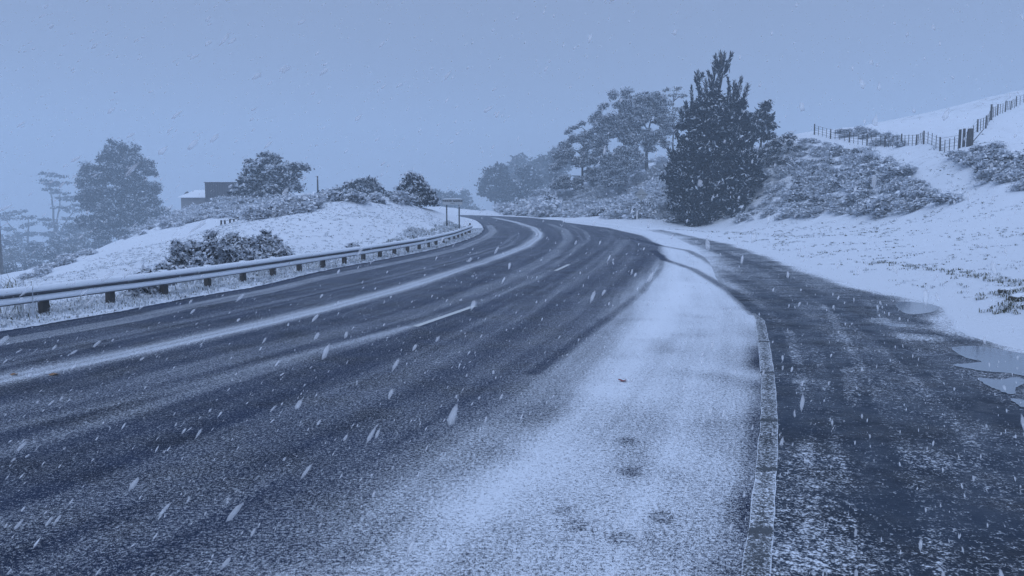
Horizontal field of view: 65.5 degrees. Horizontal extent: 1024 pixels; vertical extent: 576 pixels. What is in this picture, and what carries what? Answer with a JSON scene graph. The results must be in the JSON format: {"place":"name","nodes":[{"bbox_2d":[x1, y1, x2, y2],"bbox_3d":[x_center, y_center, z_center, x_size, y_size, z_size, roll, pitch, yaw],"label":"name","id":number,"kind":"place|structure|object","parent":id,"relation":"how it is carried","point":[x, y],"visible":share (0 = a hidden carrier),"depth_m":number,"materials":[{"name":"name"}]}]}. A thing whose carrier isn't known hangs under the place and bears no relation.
{"place":"outdoors","nodes":[
{"label":"outdoors","id":0,"kind":"place"},
{"bbox_2d":[0,220,483,329],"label":"verge grass","id":1,"kind":"structure","parent":0,"point":[72,306],"depth_m":24.23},
{"bbox_2d":[0,215,760,575],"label":"road","id":2,"kind":"structure","parent":0,"point":[348,421],"depth_m":9.00,"materials":[{"name":"asphalt"}]},
{"bbox_2d":[414,306,475,326],"bbox_3d":[-1.438,0.608,17.880,0.150,0.001,3.606,2,6,17],"label":"lane marking","id":3,"kind":"object","parent":2,"relation":"on","point":[440,317],"visible":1,"depth_m":17.65,"materials":[{"name":"white paint"}]},
{"bbox_2d":[0,90,1023,539],"bbox_3d":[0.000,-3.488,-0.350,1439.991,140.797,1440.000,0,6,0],"label":"ground","id":4,"kind":"structure","parent":0,"point":[960,310],"depth_m":47.34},
{"bbox_2d":[0,228,3,274],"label":"utility pole","id":5,"kind":"object","parent":4,"relation":"on","point":[1,266],"visible":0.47,"depth_m":112.03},
{"bbox_2d":[1,238,18,249],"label":"scrub tree","id":6,"kind":"object","parent":4,"relation":"on","point":[9,242],"visible":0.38,"depth_m":231.67,"materials":[{"name":"green plant"}]},
{"bbox_2d":[3,262,23,273],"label":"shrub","id":7,"kind":"object","parent":4,"relation":"on","point":[13,267],"visible":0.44,"depth_m":160.19,"materials":[{"name":"green plant"}]},
{"bbox_2d":[2,246,30,265],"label":"scrub tree","id":8,"kind":"object","parent":4,"relation":"on","point":[13,255],"visible":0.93,"depth_m":208.33,"materials":[{"name":"green plant"}]},
{"bbox_2d":[0,209,39,254],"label":"bent tree","id":9,"kind":"object","parent":4,"relation":"on","point":[16,234],"visible":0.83,"depth_m":288.07,"materials":[{"name":"green plant"}]},
{"bbox_2d":[16,260,41,270],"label":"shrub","id":10,"kind":"object","parent":4,"relation":"on","point":[27,265],"visible":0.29,"depth_m":174.70,"materials":[{"name":"green plant"}]},
{"bbox_2d":[0,272,60,317],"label":"tall stalks","id":11,"kind":"object","parent":4,"relation":"on","point":[16,307],"visible":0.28,"depth_m":18.21,"materials":[{"name":"beige plant"}]},
{"bbox_2d":[22,240,57,261],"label":"scrub tree","id":12,"kind":"object","parent":4,"relation":"on","point":[35,249],"visible":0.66,"depth_m":218.17,"materials":[{"name":"green plant"}]},
{"bbox_2d":[28,265,52,277],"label":"shrub","id":13,"kind":"object","parent":4,"relation":"on","point":[40,272],"visible":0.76,"depth_m":49.83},
{"bbox_2d":[42,248,70,262],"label":"scrub tree","id":14,"kind":"object","parent":4,"relation":"on","point":[51,255],"visible":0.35,"depth_m":182.60,"materials":[{"name":"green plant"}]},
{"bbox_2d":[36,171,83,239],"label":"tall gum","id":15,"kind":"object","parent":4,"relation":"on","point":[55,226],"visible":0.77,"depth_m":287.11,"materials":[{"name":"green plant"}]},
{"bbox_2d":[44,234,84,250],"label":"scrub tree","id":16,"kind":"object","parent":4,"relation":"on","point":[58,241],"visible":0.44,"depth_m":222.69,"materials":[{"name":"green plant"}]},
{"bbox_2d":[53,252,77,263],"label":"shrub","id":17,"kind":"object","parent":4,"relation":"on","point":[70,260],"visible":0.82,"depth_m":54.82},
{"bbox_2d":[60,221,83,235],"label":"scrub tree","id":18,"kind":"object","parent":4,"relation":"on","point":[68,227],"visible":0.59,"depth_m":247.69,"materials":[{"name":"green plant"}]},
{"bbox_2d":[58,243,87,253],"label":"scrub tree","id":19,"kind":"object","parent":4,"relation":"on","point":[73,248],"visible":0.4,"depth_m":194.87,"materials":[{"name":"green plant"}]},
{"bbox_2d":[65,231,93,248],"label":"scrub tree","id":20,"kind":"object","parent":4,"relation":"on","point":[81,236],"visible":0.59,"depth_m":228.14,"materials":[{"name":"green plant"}]},
{"bbox_2d":[77,248,98,254],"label":"shrub","id":21,"kind":"object","parent":4,"relation":"on","point":[92,251],"visible":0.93,"depth_m":63.95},
{"bbox_2d":[81,237,113,249],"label":"scrub tree","id":22,"kind":"object","parent":4,"relation":"on","point":[98,244],"visible":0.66,"depth_m":213.96,"materials":[{"name":"green plant"}]},
{"bbox_2d":[73,137,171,241],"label":"cypress","id":23,"kind":"object","parent":4,"relation":"on","point":[132,211],"visible":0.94,"depth_m":179.26,"materials":[{"name":"green plant"}]},
{"bbox_2d":[123,264,160,297],"bbox_3d":[-10.007,-0.150,21.614,1.051,1.034,0.860,-2,6,-19],"label":"bush","id":24,"kind":"object","parent":4,"relation":"on","point":[146,291],"visible":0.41,"depth_m":21.52,"materials":[{"name":"green plant"}]},
{"bbox_2d":[151,238,213,284],"bbox_3d":[-10.959,-0.818,26.594,2.026,1.782,1.728,0,6,0],"label":"bush","id":25,"kind":"object","parent":4,"relation":"on","point":[182,253],"visible":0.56,"depth_m":26.41,"materials":[{"name":"green plant"}]},
{"bbox_2d":[178,190,204,208],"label":"farm shed","id":26,"kind":"structure","parent":4,"relation":"on","point":[196,197],"depth_m":120.31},
{"bbox_2d":[192,228,240,266],"bbox_3d":[-10.758,-1.188,28.539,2.118,1.950,1.902,0,6,0],"label":"bush","id":27,"kind":"object","parent":4,"relation":"on","point":[211,245],"visible":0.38,"depth_m":28.31,"materials":[{"name":"green plant"}]},
{"bbox_2d":[1,197,439,303],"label":"mound grass","id":28,"kind":"structure","parent":4,"relation":"on","point":[146,259],"depth_m":46.58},
{"bbox_2d":[204,182,248,202],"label":"farm shed","id":29,"kind":"structure","parent":4,"relation":"on","point":[215,189],"depth_m":117.12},
{"bbox_2d":[0,223,472,313],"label":"guardrail","id":30,"kind":"object","parent":4,"relation":"on","point":[109,286],"visible":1,"depth_m":22.20,"materials":[{"name":"metal"}]},
{"bbox_2d":[208,231,269,262],"bbox_3d":[-10.196,-1.235,29.342,2.366,1.784,1.973,0,6,0],"label":"bush","id":31,"kind":"object","parent":4,"relation":"on","point":[251,248],"visible":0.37,"depth_m":29.43,"materials":[{"name":"green plant"}]},
{"bbox_2d":[154,191,327,229],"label":"hill scrub","id":32,"kind":"object","parent":4,"relation":"on","point":[233,208],"visible":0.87,"depth_m":82.57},
{"bbox_2d":[238,228,290,258],"bbox_3d":[-9.794,-1.486,31.524,2.312,1.763,1.975,0,6,0],"label":"bush","id":33,"kind":"object","parent":4,"relation":"on","point":[275,243],"visible":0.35,"depth_m":31.28,"materials":[{"name":"green plant"}]},
{"bbox_2d":[226,150,314,196],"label":"windswept tree","id":34,"kind":"object","parent":4,"relation":"on","point":[268,172],"visible":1,"depth_m":98.68,"materials":[{"name":"green plant"}]},
{"bbox_2d":[262,201,293,212],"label":"shrub","id":35,"kind":"object","parent":4,"relation":"on","point":[277,206],"visible":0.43,"depth_m":51.92,"materials":[{"name":"green plant"}]},
{"bbox_2d":[282,206,306,214],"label":"shrub","id":36,"kind":"object","parent":4,"relation":"on","point":[295,210],"visible":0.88,"depth_m":50.51,"materials":[{"name":"green plant"}]},
{"bbox_2d":[322,187,345,201],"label":"shrub","id":37,"kind":"object","parent":4,"relation":"on","point":[334,195],"visible":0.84,"depth_m":59.41,"materials":[{"name":"green plant"}]},
{"bbox_2d":[346,189,368,203],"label":"shrub","id":38,"kind":"object","parent":4,"relation":"on","point":[363,197],"visible":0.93,"depth_m":58.61,"materials":[{"name":"green plant"}]},
{"bbox_2d":[341,175,385,196],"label":"round tree","id":39,"kind":"object","parent":4,"relation":"on","point":[369,183],"visible":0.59,"depth_m":95.85,"materials":[{"name":"green plant"}]},
{"bbox_2d":[367,191,386,203],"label":"shrub","id":40,"kind":"object","parent":4,"relation":"on","point":[373,197],"visible":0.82,"depth_m":63.13,"materials":[{"name":"green plant"}]},
{"bbox_2d":[386,194,403,204],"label":"shrub","id":41,"kind":"object","parent":4,"relation":"on","point":[393,197],"visible":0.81,"depth_m":66.56,"materials":[{"name":"green plant"}]},
{"bbox_2d":[392,189,418,205],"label":"shrub","id":42,"kind":"object","parent":4,"relation":"on","point":[405,196],"visible":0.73,"depth_m":67.29,"materials":[{"name":"green plant"}]},
{"bbox_2d":[387,170,440,206],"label":"bush","id":43,"kind":"object","parent":4,"relation":"on","point":[422,190],"visible":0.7,"depth_m":74.45,"materials":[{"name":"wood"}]},
{"bbox_2d":[428,188,459,207],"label":"hazy tree","id":44,"kind":"object","parent":4,"relation":"on","point":[441,195],"visible":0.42,"depth_m":285.87,"materials":[{"name":"green plant"}]},
{"bbox_2d":[442,198,462,228],"bbox_3d":[-4.837,-5.784,64.787,1.657,2.988,0.132,0,6,0],"label":"road sign","id":45,"kind":"object","parent":4,"relation":"on","point":[452,201],"visible":0.99,"depth_m":64.61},
{"bbox_2d":[454,189,478,209],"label":"hazy tree","id":46,"kind":"object","parent":4,"relation":"on","point":[467,200],"visible":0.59,"depth_m":325.00,"materials":[{"name":"green plant"}]},
{"bbox_2d":[474,161,511,210],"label":"gum tree","id":47,"kind":"object","parent":4,"relation":"on","point":[499,187],"visible":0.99,"depth_m":245.37,"materials":[{"name":"green plant"}]},
{"bbox_2d":[496,177,515,203],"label":"hazy tree","id":48,"kind":"object","parent":4,"relation":"on","point":[509,185],"visible":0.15,"depth_m":251.10,"materials":[{"name":"green plant"}]},
{"bbox_2d":[506,152,533,180],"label":"hazy tree","id":49,"kind":"object","parent":4,"relation":"on","point":[520,161],"visible":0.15,"depth_m":341.81,"materials":[{"name":"green plant"}]},
{"bbox_2d":[506,164,547,202],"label":"hazy tree","id":50,"kind":"object","parent":4,"relation":"on","point":[528,182],"visible":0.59,"depth_m":235.10,"materials":[{"name":"green plant"}]},
{"bbox_2d":[492,187,566,217],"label":"scrub","id":51,"kind":"object","parent":4,"relation":"on","point":[542,207],"visible":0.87,"depth_m":118.47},
{"bbox_2d":[527,154,551,188],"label":"hazy tree","id":52,"kind":"object","parent":4,"relation":"on","point":[542,167],"visible":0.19,"depth_m":303.51,"materials":[{"name":"green plant"}]},
{"bbox_2d":[539,169,562,190],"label":"hazy tree","id":53,"kind":"object","parent":4,"relation":"on","point":[550,174],"visible":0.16,"depth_m":246.45,"materials":[{"name":"green plant"}]},
{"bbox_2d":[540,145,576,174],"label":"hazy tree","id":54,"kind":"object","parent":4,"relation":"on","point":[547,160],"visible":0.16,"depth_m":275.44,"materials":[{"name":"green plant"}]},
{"bbox_2d":[547,113,610,190],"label":"evergreen tree","id":55,"kind":"object","parent":4,"relation":"on","point":[564,152],"visible":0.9,"depth_m":138.82,"materials":[{"name":"green plant"}]},
{"bbox_2d":[533,154,678,218],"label":"under scrub","id":56,"kind":"object","parent":4,"relation":"on","point":[630,202],"visible":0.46,"depth_m":113.44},
{"bbox_2d":[589,86,655,192],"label":"evergreen tree","id":57,"kind":"object","parent":4,"relation":"on","point":[618,162],"visible":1,"depth_m":126.42,"materials":[{"name":"green plant"}]},
{"bbox_2d":[635,188,647,204],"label":"warning sign","id":58,"kind":"object","parent":4,"relation":"on","point":[641,194],"visible":0.85,"depth_m":89.38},
{"bbox_2d":[630,91,678,170],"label":"evergreen tree","id":59,"kind":"object","parent":4,"relation":"on","point":[658,104],"visible":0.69,"depth_m":129.39,"materials":[{"name":"green plant"}]},
{"bbox_2d":[661,85,688,149],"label":"sparse tree","id":60,"kind":"object","parent":4,"relation":"on","point":[676,88],"visible":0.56,"depth_m":137.40,"materials":[{"name":"green plant"}]},
{"bbox_2d":[659,49,767,226],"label":"pine tree","id":61,"kind":"object","parent":4,"relation":"on","point":[704,183],"visible":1,"depth_m":82.43,"materials":[{"name":"green plant"}]},
{"bbox_2d":[749,98,779,149],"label":"young pine","id":62,"kind":"object","parent":4,"relation":"on","point":[766,123],"visible":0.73,"depth_m":91.58,"materials":[{"name":"green plant"}]},
{"bbox_2d":[763,156,780,166],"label":"shrub","id":63,"kind":"object","parent":4,"relation":"on","point":[770,161],"visible":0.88,"depth_m":88.06,"materials":[{"name":"green plant"}]},
{"bbox_2d":[747,130,797,166],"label":"bush","id":64,"kind":"object","parent":4,"relation":"on","point":[778,141],"visible":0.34,"depth_m":88.70,"materials":[{"name":"green plant"}]},
{"bbox_2d":[776,189,804,201],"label":"shrub","id":65,"kind":"object","parent":4,"relation":"on","point":[790,194],"visible":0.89,"depth_m":75.67,"materials":[{"name":"green plant"}]},
{"bbox_2d":[786,158,813,171],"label":"shrub","id":66,"kind":"object","parent":4,"relation":"on","point":[796,164],"visible":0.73,"depth_m":83.44,"materials":[{"name":"green plant"}]},
{"bbox_2d":[801,175,817,185],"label":"shrub","id":67,"kind":"object","parent":4,"relation":"on","point":[809,179],"visible":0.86,"depth_m":77.31,"materials":[{"name":"green plant"}]},
{"bbox_2d":[802,192,828,202],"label":"shrub","id":68,"kind":"object","parent":4,"relation":"on","point":[816,198],"visible":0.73,"depth_m":70.10,"materials":[{"name":"green plant"}]},
{"bbox_2d":[827,142,843,155],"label":"shrub","id":69,"kind":"object","parent":4,"relation":"on","point":[836,147],"visible":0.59,"depth_m":84.43,"materials":[{"name":"green plant"}]},
{"bbox_2d":[648,230,1023,575],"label":"lay by","id":70,"kind":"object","parent":4,"relation":"on","point":[900,451],"visible":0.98,"depth_m":8.46,"materials":[{"name":"asphalt"}]},
{"bbox_2d":[741,313,777,575],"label":"kerb","id":71,"kind":"structure","parent":70,"relation":"on","point":[757,558],"depth_m":7.11,"materials":[{"name":"concrete"}]},
{"bbox_2d":[882,323,915,326],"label":"puddle","id":72,"kind":"object","parent":70,"relation":"on","point":[895,325],"visible":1,"depth_m":16.32,"materials":[{"name":"grey liquid"}]},
{"bbox_2d":[895,302,939,313],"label":"puddle","id":73,"kind":"object","parent":70,"relation":"on","point":[913,308],"visible":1,"depth_m":19.27,"materials":[{"name":"grey liquid"}]},
{"bbox_2d":[951,346,1023,375],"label":"puddle","id":74,"kind":"object","parent":70,"relation":"on","point":[998,360],"visible":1,"depth_m":12.66,"materials":[{"name":"grey liquid"}]},
{"bbox_2d":[977,377,1023,393],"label":"puddle","id":75,"kind":"object","parent":70,"relation":"on","point":[1009,385],"visible":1,"depth_m":10.93,"materials":[{"name":"grey liquid"}]},
{"bbox_2d":[831,205,849,214],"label":"shrub","id":76,"kind":"object","parent":4,"relation":"on","point":[839,210],"visible":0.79,"depth_m":64.50,"materials":[{"name":"green plant"}]},
{"bbox_2d":[718,137,967,223],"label":"bank scrub","id":77,"kind":"object","parent":4,"relation":"on","point":[779,171],"visible":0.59,"depth_m":72.84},
{"bbox_2d":[833,169,853,183],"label":"shrub","id":78,"kind":"object","parent":4,"relation":"on","point":[841,176],"visible":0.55,"depth_m":71.31,"materials":[{"name":"green plant"}]},
{"bbox_2d":[839,152,862,165],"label":"shrub","id":79,"kind":"object","parent":4,"relation":"on","point":[856,156],"visible":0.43,"depth_m":76.51,"materials":[{"name":"green plant"}]},
{"bbox_2d":[842,188,869,206],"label":"shrub","id":80,"kind":"object","parent":4,"relation":"on","point":[853,195],"visible":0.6,"depth_m":64.60,"materials":[{"name":"grey plant"}]},
{"bbox_2d":[848,177,875,191],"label":"shrub","id":81,"kind":"object","parent":4,"relation":"on","point":[862,185],"visible":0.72,"depth_m":66.28,"materials":[{"name":"grey plant"}]},
{"bbox_2d":[854,187,875,198],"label":"shrub","id":82,"kind":"object","parent":4,"relation":"on","point":[867,193],"visible":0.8,"depth_m":63.83,"materials":[{"name":"grey plant"}]},
{"bbox_2d":[855,160,881,172],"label":"shrub","id":83,"kind":"object","parent":4,"relation":"on","point":[870,165],"visible":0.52,"depth_m":70.64,"materials":[{"name":"grey plant"}]},
{"bbox_2d":[858,150,882,162],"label":"shrub","id":84,"kind":"object","parent":4,"relation":"on","point":[871,156],"visible":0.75,"depth_m":73.43,"materials":[{"name":"grey plant"}]},
{"bbox_2d":[867,172,887,184],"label":"shrub","id":85,"kind":"object","parent":4,"relation":"on","point":[876,179],"visible":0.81,"depth_m":65.19,"materials":[{"name":"grey plant"}]},
{"bbox_2d":[861,193,895,216],"bbox_3d":[27.898,-6.244,59.926,2.874,1.840,3.438,1,6,13],"label":"shrub","id":86,"kind":"object","parent":4,"relation":"on","point":[877,203],"visible":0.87,"depth_m":59.32,"materials":[{"name":"grey plant"}]},
{"bbox_2d":[814,123,961,151],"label":"wire fence","id":87,"kind":"object","parent":4,"relation":"on","point":[940,141],"visible":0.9,"depth_m":76.37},
{"bbox_2d":[870,159,907,175],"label":"shrub","id":88,"kind":"object","parent":4,"relation":"on","point":[893,164],"visible":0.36,"depth_m":65.94,"materials":[{"name":"grey plant"}]},
{"bbox_2d":[884,180,902,192],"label":"shrub","id":89,"kind":"object","parent":4,"relation":"on","point":[894,189],"visible":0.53,"depth_m":61.21,"materials":[{"name":"grey plant"}]},
{"bbox_2d":[881,162,917,177],"bbox_3d":[30.849,-9.282,63.133,2.285,1.315,3.591,-3,6,-27],"label":"shrub","id":90,"kind":"object","parent":4,"relation":"on","point":[896,171],"visible":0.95,"depth_m":62.94,"materials":[{"name":"grey plant"}]},
{"bbox_2d":[893,186,928,200],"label":"shrub","id":91,"kind":"object","parent":4,"relation":"on","point":[902,194],"visible":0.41,"depth_m":58.52,"materials":[{"name":"grey plant"}]},
{"bbox_2d":[924,190,953,203],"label":"shrub","id":92,"kind":"object","parent":4,"relation":"on","point":[937,198],"visible":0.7,"depth_m":53.27,"materials":[{"name":"grey plant"}]},
{"bbox_2d":[950,151,971,161],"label":"shrub","id":93,"kind":"object","parent":4,"relation":"on","point":[961,154],"visible":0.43,"depth_m":58.31,"materials":[{"name":"grey plant"}]},
{"bbox_2d":[956,153,977,166],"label":"shrub","id":94,"kind":"object","parent":4,"relation":"on","point":[963,162],"visible":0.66,"depth_m":56.96,"materials":[{"name":"grey plant"}]},
{"bbox_2d":[966,128,983,146],"bbox_3d":[36.330,-11.707,62.522,0.488,1.841,3.656,5,8,41],"label":"strainer post","id":95,"kind":"object","parent":4,"relation":"on","point":[970,139],"visible":0.85,"depth_m":61.20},
{"bbox_2d":[967,144,988,152],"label":"shrub","id":96,"kind":"object","parent":4,"relation":"on","point":[979,147],"visible":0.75,"depth_m":58.52,"materials":[{"name":"grey plant"}]},
{"bbox_2d":[967,167,998,184],"bbox_3d":[31.559,-7.404,52.422,2.822,1.186,2.089,0,6,-2],"label":"shrub","id":97,"kind":"object","parent":4,"relation":"on","point":[983,175],"visible":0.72,"depth_m":52.25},
{"bbox_2d":[965,151,1002,164],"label":"shrub","id":98,"kind":"object","parent":4,"relation":"on","point":[981,156],"visible":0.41,"depth_m":55.05,"materials":[{"name":"grey plant"}]},
{"bbox_2d":[971,159,1000,172],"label":"shrub","id":99,"kind":"object","parent":4,"relation":"on","point":[981,166],"visible":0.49,"depth_m":54.02,"materials":[{"name":"grey plant"}]},
{"bbox_2d":[962,95,1023,146],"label":"wire fence","id":100,"kind":"object","parent":4,"relation":"on","point":[991,114],"visible":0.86,"depth_m":78.27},
{"bbox_2d":[985,140,1008,148],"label":"shrub","id":101,"kind":"object","parent":4,"relation":"on","point":[998,146],"visible":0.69,"depth_m":57.98,"materials":[{"name":"grey plant"}]},
{"bbox_2d":[975,288,1023,314],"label":"clod grass","id":102,"kind":"structure","parent":4,"relation":"on","point":[1006,309],"depth_m":17.98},
{"bbox_2d":[989,170,1014,185],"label":"shrub","id":103,"kind":"object","parent":4,"relation":"on","point":[1000,177],"visible":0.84,"depth_m":50.41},
{"bbox_2d":[997,151,1023,165],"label":"shrub","id":104,"kind":"object","parent":4,"relation":"on","point":[1009,156],"visible":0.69,"depth_m":53.04,"materials":[{"name":"grey plant"}]},
{"bbox_2d":[998,158,1023,170],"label":"shrub","id":105,"kind":"object","parent":4,"relation":"on","point":[1015,161],"visible":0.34,"depth_m":52.27,"materials":[{"name":"grey plant"}]},
{"bbox_2d":[1005,168,1023,181],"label":"shrub","id":106,"kind":"object","parent":4,"relation":"on","point":[1017,175],"visible":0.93,"depth_m":49.88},
{"bbox_2d":[1005,178,1023,191],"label":"shrub","id":107,"kind":"object","parent":4,"relation":"on","point":[1018,185],"visible":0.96,"depth_m":46.93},
{"bbox_2d":[1008,293,1023,301],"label":"earth clod","id":108,"kind":"object","parent":4,"relation":"on","point":[1017,296],"visible":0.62,"depth_m":18.32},
{"bbox_2d":[0,0,1023,254],"label":"sky","id":109,"kind":"structure","parent":0,"point":[443,91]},
{"bbox_2d":[647,134,1023,297],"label":"field grass","id":110,"kind":"structure","parent":0,"point":[877,230],"depth_m":42.27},
{"bbox_2d":[867,260,1023,285],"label":"ditch grass","id":111,"kind":"structure","parent":0,"point":[1002,280],"depth_m":23.94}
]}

